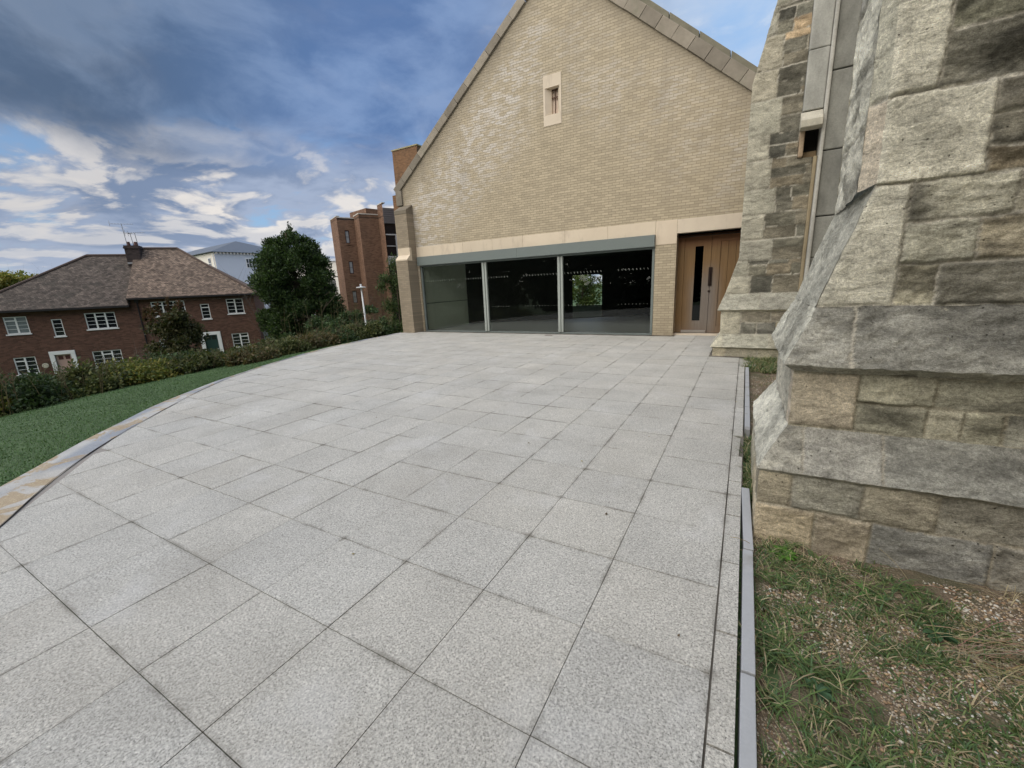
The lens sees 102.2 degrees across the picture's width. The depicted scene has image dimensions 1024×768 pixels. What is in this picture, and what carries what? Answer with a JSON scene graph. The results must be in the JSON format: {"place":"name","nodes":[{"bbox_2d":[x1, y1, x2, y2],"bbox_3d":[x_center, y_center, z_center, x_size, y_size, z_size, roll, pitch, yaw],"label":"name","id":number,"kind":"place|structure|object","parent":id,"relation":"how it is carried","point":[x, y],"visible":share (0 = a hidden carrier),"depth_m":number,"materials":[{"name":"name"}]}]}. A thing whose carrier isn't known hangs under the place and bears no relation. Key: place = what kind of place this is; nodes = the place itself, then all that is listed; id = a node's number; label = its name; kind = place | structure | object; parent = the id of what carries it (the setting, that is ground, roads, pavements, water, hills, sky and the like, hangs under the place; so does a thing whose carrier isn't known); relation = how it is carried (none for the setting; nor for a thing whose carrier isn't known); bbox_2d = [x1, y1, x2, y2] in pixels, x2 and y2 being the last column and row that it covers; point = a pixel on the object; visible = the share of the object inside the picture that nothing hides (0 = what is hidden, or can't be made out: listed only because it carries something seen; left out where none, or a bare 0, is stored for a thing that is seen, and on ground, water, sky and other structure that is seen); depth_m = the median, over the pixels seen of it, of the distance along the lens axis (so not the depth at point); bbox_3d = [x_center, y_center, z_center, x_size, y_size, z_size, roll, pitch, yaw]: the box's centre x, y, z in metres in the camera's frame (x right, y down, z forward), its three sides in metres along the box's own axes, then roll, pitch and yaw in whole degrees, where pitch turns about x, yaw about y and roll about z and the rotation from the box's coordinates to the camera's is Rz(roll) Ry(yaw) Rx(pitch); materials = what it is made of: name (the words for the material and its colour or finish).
{"place":"outdoors","nodes":[
{"label":"outdoors","id":0,"kind":"place"},
{"bbox_2d":[0,335,384,485],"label":"lawn grass","id":1,"kind":"structure","parent":0,"point":[220,376],"depth_m":7.43,"materials":[{"name":"green plant"}]},
{"bbox_2d":[0,328,757,767],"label":"paving","id":2,"kind":"structure","parent":0,"point":[424,566],"depth_m":2.62,"materials":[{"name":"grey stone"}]},
{"bbox_2d":[0,441,109,562],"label":"mortar infill","id":3,"kind":"object","parent":2,"relation":"on","point":[59,478],"visible":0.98,"depth_m":4.18,"materials":[{"name":"grey concrete"}]},
{"bbox_2d":[0,334,392,525],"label":"border joint","id":4,"kind":"object","parent":2,"relation":"on","point":[81,458],"visible":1,"depth_m":4.38,"materials":[{"name":"grey concrete"}]},
{"bbox_2d":[0,0,777,284],"label":"sky","id":5,"kind":"structure","parent":0,"point":[192,125],"materials":[{"name":"blue"}]},
{"bbox_2d":[0,284,779,767],"bbox_3d":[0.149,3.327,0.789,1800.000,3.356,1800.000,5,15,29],"label":"terrain","id":6,"kind":"structure","parent":0,"point":[108,424],"depth_m":6.39,"materials":[{"name":"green plant"}]},
{"bbox_2d":[0,370,18,416],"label":"hedge bush","id":7,"kind":"object","parent":6,"relation":"on","point":[4,402],"visible":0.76,"depth_m":8.83,"materials":[{"name":"green plant"}]},
{"bbox_2d":[0,270,38,289],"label":"autumn tree","id":8,"kind":"object","parent":6,"relation":"on","point":[7,279],"visible":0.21,"depth_m":46.70,"materials":[{"name":"green plant"}]},
{"bbox_2d":[0,360,86,416],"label":"hedge bush","id":9,"kind":"object","parent":6,"relation":"on","point":[36,391],"visible":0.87,"depth_m":9.11,"materials":[{"name":"green plant"}]},
{"bbox_2d":[42,352,145,401],"bbox_3d":[-10.716,-0.083,10.480,2.066,1.293,2.407,5,15,29],"label":"hedge bush","id":10,"kind":"object","parent":6,"relation":"on","point":[96,380],"visible":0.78,"depth_m":10.24,"materials":[{"name":"green plant"}]},
{"bbox_2d":[79,338,152,363],"bbox_3d":[-18.876,-0.750,20.512,2.410,3.674,3.209,9,18,41],"label":"bare shrub","id":11,"kind":"object","parent":6,"relation":"on","point":[141,355],"visible":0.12,"depth_m":20.54,"materials":[{"name":"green plant"}]},
{"bbox_2d":[0,221,269,383],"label":"brick house","id":12,"kind":"structure","parent":6,"relation":"on","point":[62,314],"depth_m":29.99,"materials":[{"name":"red brick"}]},
{"bbox_2d":[2,316,31,335],"bbox_3d":[-32.994,-3.869,27.528,1.240,1.205,0.150,-9,15,-25],"label":"window","id":13,"kind":"structure","parent":12,"relation":"in","point":[14,325],"depth_m":27.55,"materials":[{"name":"white paint"}]},
{"bbox_2d":[13,356,39,375],"bbox_3d":[-33.001,-1.210,28.095,1.200,1.235,0.150,-9,15,-25],"label":"window","id":14,"kind":"structure","parent":12,"relation":"in","point":[20,363],"depth_m":28.09,"materials":[{"name":"white paint"}]},
{"bbox_2d":[51,319,66,337],"bbox_3d":[-31.221,-3.838,28.428,0.660,1.235,0.150,-9,15,-25],"label":"window","id":15,"kind":"structure","parent":12,"relation":"in","point":[57,324],"depth_m":28.45,"materials":[{"name":"white paint"}]},
{"bbox_2d":[56,354,72,374],"bbox_3d":[-31.271,-0.754,29.173,0.840,2.750,0.055,-9,15,-25],"label":"front door","id":16,"kind":"structure","parent":12,"relation":"in","point":[62,359],"depth_m":28.92,"materials":[{"name":"pink wood"}]},
{"bbox_2d":[84,312,119,330],"bbox_3d":[-29.151,-4.463,29.327,1.760,1.195,0.150,-9,15,-25],"label":"window","id":17,"kind":"structure","parent":12,"relation":"in","point":[107,320],"depth_m":29.34,"materials":[{"name":"white paint"}]},
{"bbox_2d":[92,349,123,365],"bbox_3d":[-29.182,-1.811,29.884,1.720,1.245,0.150,-9,15,-25],"label":"window","id":18,"kind":"structure","parent":12,"relation":"in","point":[106,353],"depth_m":29.84,"materials":[{"name":"white paint"}]},
{"bbox_2d":[150,301,185,317],"bbox_3d":[-25.631,-5.600,30.852,2.120,1.135,0.150,-9,15,-25],"label":"window","id":19,"kind":"structure","parent":12,"relation":"in","point":[162,304],"depth_m":30.71,"materials":[{"name":"white paint"}]},
{"bbox_2d":[200,304,212,319],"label":"window","id":20,"kind":"structure","parent":12,"relation":"in","point":[205,310],"depth_m":31.89,"materials":[{"name":"white paint"}]},
{"bbox_2d":[204,335,219,352],"bbox_3d":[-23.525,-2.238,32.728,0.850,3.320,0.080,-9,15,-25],"label":"front door","id":21,"kind":"structure","parent":12,"relation":"in","point":[212,341],"depth_m":32.49,"materials":[{"name":"green paint"}]},
{"bbox_2d":[226,298,245,314],"bbox_3d":[-21.858,-6.119,32.634,1.230,1.215,0.150,-9,15,-25],"label":"window","id":22,"kind":"structure","parent":12,"relation":"in","point":[233,306],"depth_m":32.66,"materials":[{"name":"white paint"}]},
{"bbox_2d":[232,333,249,346],"bbox_3d":[-21.795,-3.501,33.229,1.250,1.185,0.150,-9,15,-25],"label":"window","id":23,"kind":"structure","parent":12,"relation":"in","point":[242,339],"depth_m":33.24,"materials":[{"name":"white paint"}]},
{"bbox_2d":[89,353,184,386],"bbox_3d":[-10.297,-0.289,11.394,2.183,1.095,2.240,5,15,29],"label":"hedge bush","id":24,"kind":"object","parent":6,"relation":"on","point":[153,371],"visible":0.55,"depth_m":11.10,"materials":[{"name":"green plant"}]},
{"bbox_2d":[139,296,209,357],"bbox_3d":[-16.458,-1.627,20.432,2.829,5.403,3.110,-11,16,-32],"label":"bushy tree","id":25,"kind":"object","parent":6,"relation":"on","point":[177,330],"visible":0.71,"depth_m":19.76,"materials":[{"name":"green plant"}]},
{"bbox_2d":[136,347,216,373],"bbox_3d":[-10.016,-0.540,12.436,2.325,1.080,2.157,5,15,29],"label":"hedge bush","id":26,"kind":"object","parent":6,"relation":"on","point":[170,357],"visible":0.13,"depth_m":12.14,"materials":[{"name":"green plant"}]},
{"bbox_2d":[159,348,235,375],"bbox_3d":[-9.476,-0.573,12.306,1.916,0.928,1.912,5,15,29],"label":"hedge bush","id":27,"kind":"object","parent":6,"relation":"on","point":[193,364],"visible":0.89,"depth_m":11.99,"materials":[{"name":"green plant"}]},
{"bbox_2d":[0,332,401,524],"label":"border strip","id":28,"kind":"object","parent":6,"relation":"on","point":[17,493],"visible":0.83,"depth_m":4.63,"materials":[{"name":"veined marble"}]},
{"bbox_2d":[187,241,269,308],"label":"white building","id":29,"kind":"structure","parent":6,"relation":"on","point":[233,258],"depth_m":78.55,"materials":[{"name":"white paint"}]},
{"bbox_2d":[245,258,251,267],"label":"window","id":30,"kind":"structure","parent":29,"relation":"in","point":[247,259],"depth_m":79.79,"materials":[{"name":"white paint"}]},
{"bbox_2d":[226,267,267,338],"bbox_3d":[-18.994,-5.738,32.588,4.292,7.812,6.307,5,15,29],"label":"bare tree","id":31,"kind":"object","parent":6,"relation":"on","point":[251,306],"visible":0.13,"depth_m":31.73,"materials":[{"name":"green plant"}]},
{"bbox_2d":[221,344,281,366],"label":"hedge bush","id":32,"kind":"object","parent":6,"relation":"on","point":[252,354],"visible":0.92,"depth_m":12.21,"materials":[{"name":"green plant"}]},
{"bbox_2d":[224,333,299,353],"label":"hedge bush","id":33,"kind":"object","parent":6,"relation":"on","point":[262,342],"visible":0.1,"depth_m":18.41,"materials":[{"name":"green plant"}]},
{"bbox_2d":[263,335,316,355],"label":"hedge bush","id":34,"kind":"object","parent":6,"relation":"on","point":[288,346],"visible":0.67,"depth_m":13.50,"materials":[{"name":"green plant"}]},
{"bbox_2d":[245,221,349,339],"bbox_3d":[-15.578,-6.559,30.377,6.465,10.192,6.760,-8,14,-22],"label":"yew tree","id":35,"kind":"object","parent":6,"relation":"on","point":[279,286],"visible":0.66,"depth_m":28.39,"materials":[{"name":"green plant"}]},
{"bbox_2d":[279,301,350,337],"bbox_3d":[-9.857,-2.870,20.675,3.291,2.633,3.321,0,14,10],"label":"hedge bush","id":36,"kind":"object","parent":6,"relation":"on","point":[316,322],"visible":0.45,"depth_m":20.48,"materials":[{"name":"green plant"}]},
{"bbox_2d":[289,329,343,348],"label":"hedge bush","id":37,"kind":"object","parent":6,"relation":"on","point":[324,339],"visible":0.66,"depth_m":14.64,"materials":[{"name":"green plant"}]},
{"bbox_2d":[297,258,339,294],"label":"pale terrace","id":38,"kind":"structure","parent":6,"relation":"on","point":[333,260],"depth_m":71.26,"materials":[{"name":"white paint"}]},
{"bbox_2d":[317,323,359,343],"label":"hedge bush","id":39,"kind":"object","parent":6,"relation":"on","point":[347,335],"visible":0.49,"depth_m":15.68,"materials":[{"name":"green plant"}]},
{"bbox_2d":[356,284,366,325],"bbox_3d":[-6.413,-2.405,18.176,0.400,3.870,0.400,5,15,29],"label":"lamp post","id":40,"kind":"object","parent":6,"relation":"on","point":[361,287],"visible":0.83,"depth_m":17.87,"materials":[{"name":"white metal"}]},
{"bbox_2d":[340,316,385,340],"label":"hedge bush","id":41,"kind":"object","parent":6,"relation":"on","point":[371,330],"visible":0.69,"depth_m":16.44,"materials":[{"name":"green plant"}]},
{"bbox_2d":[330,202,400,321],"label":"flats","id":42,"kind":"structure","parent":6,"relation":"on","point":[364,241],"depth_m":36.33,"materials":[{"name":"brown brick"}]},
{"bbox_2d":[385,234,397,263],"bbox_3d":[-9.599,-11.365,36.485,2.799,3.520,0.060,-12,16,-33],"label":"window frame","id":43,"kind":"structure","parent":42,"relation":"in","point":[385,234],"depth_m":35.88,"materials":[{"name":"grey metal"}]},
{"bbox_2d":[336,288,399,332],"bbox_3d":[-7.880,-3.826,22.587,4.172,3.454,3.199,-1,13,6],"label":"hedge bush","id":44,"kind":"object","parent":6,"relation":"on","point":[369,309],"visible":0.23,"depth_m":22.28,"materials":[{"name":"green plant"}]},
{"bbox_2d":[362,312,397,335],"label":"hedge bush","id":45,"kind":"object","parent":6,"relation":"on","point":[389,327],"visible":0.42,"depth_m":17.36,"materials":[{"name":"green plant"}]},
{"bbox_2d":[368,252,402,333],"bbox_3d":[-5.452,-3.771,19.124,2.736,4.409,2.009,-3,13,-3],"label":"tall shrub","id":46,"kind":"object","parent":6,"relation":"on","point":[391,307],"visible":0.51,"depth_m":18.90,"materials":[{"name":"green plant"}]},
{"bbox_2d":[391,144,420,210],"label":"stair tower","id":47,"kind":"structure","parent":6,"relation":"on","point":[403,157],"depth_m":31.22,"materials":[{"name":"orange brick"}]},
{"bbox_2d":[393,0,757,335],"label":"gabled hall","id":48,"kind":"structure","parent":6,"relation":"on","point":[565,141],"depth_m":13.04,"materials":[{"name":"brick"}]},
{"bbox_2d":[420,247,654,334],"bbox_3d":[0.370,-3.172,15.121,9.280,2.778,0.120,5,15,29],"label":"window frame","id":49,"kind":"structure","parent":48,"relation":"in","point":[647,248],"depth_m":14.46,"materials":[{"name":"grey paint"}]},
{"bbox_2d":[674,230,740,332],"bbox_3d":[6.329,-2.961,12.152,2.780,2.920,0.124,5,15,29],"label":"oak door","id":50,"kind":"structure","parent":48,"relation":"in","point":[687,319],"depth_m":12.46,"materials":[{"name":"brown wood"}]},
{"bbox_2d":[572,274,601,305],"bbox_3d":[4.462,-6.365,26.459,4.123,4.207,3.058,5,15,29],"label":"garden tree","id":51,"kind":"object","parent":6,"relation":"on","point":[586,296],"visible":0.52,"depth_m":26.00,"materials":[{"name":"green plant"}]},
{"bbox_2d":[737,487,756,767],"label":"kerb edging","id":52,"kind":"object","parent":6,"relation":"on","point":[747,749],"visible":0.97,"depth_m":1.91,"materials":[{"name":"grey concrete"}]},
{"bbox_2d":[744,367,749,437],"bbox_3d":[3.580,0.161,6.296,0.056,0.132,3.746,5,15,29],"label":"kerb edging","id":53,"kind":"object","parent":6,"relation":"on","point":[747,415],"visible":0.83,"depth_m":5.55,"materials":[{"name":"grey concrete"}]},
{"bbox_2d":[710,0,1023,593],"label":"stone church","id":54,"kind":"structure","parent":6,"relation":"on","point":[872,301],"depth_m":2.39,"materials":[{"name":"grey stone"}]},
{"bbox_2d":[736,354,1023,767],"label":"weeds","id":55,"kind":"object","parent":6,"relation":"on","point":[763,365],"visible":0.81,"depth_m":1.88,"materials":[{"name":"green plant"}]},
{"bbox_2d":[749,368,1023,767],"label":"soil bed","id":56,"kind":"object","parent":6,"relation":"on","point":[874,693],"visible":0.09,"depth_m":1.89,"materials":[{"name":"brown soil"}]},
{"bbox_2d":[770,545,797,562],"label":"chickweed","id":57,"kind":"object","parent":56,"relation":"on","point":[787,558],"visible":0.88,"depth_m":2.63,"materials":[{"name":"green plant"}]},
{"bbox_2d":[800,676,835,702],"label":"dock plant","id":58,"kind":"object","parent":56,"relation":"on","point":[824,693],"visible":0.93,"depth_m":1.77,"materials":[{"name":"green plant"}]},
{"bbox_2d":[854,582,885,600],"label":"dock plant","id":59,"kind":"object","parent":56,"relation":"on","point":[865,588],"visible":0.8,"depth_m":2.30,"materials":[{"name":"green plant"}]},
{"bbox_2d":[733,537,1023,765],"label":"dry stalks","id":60,"kind":"object","parent":56,"relation":"on","point":[1003,650],"visible":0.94,"depth_m":1.88,"materials":[{"name":"beige plant"}]},
{"bbox_2d":[922,619,957,644],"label":"dock plant","id":61,"kind":"object","parent":56,"relation":"on","point":[949,639],"visible":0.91,"depth_m":2.00,"materials":[{"name":"green plant"}]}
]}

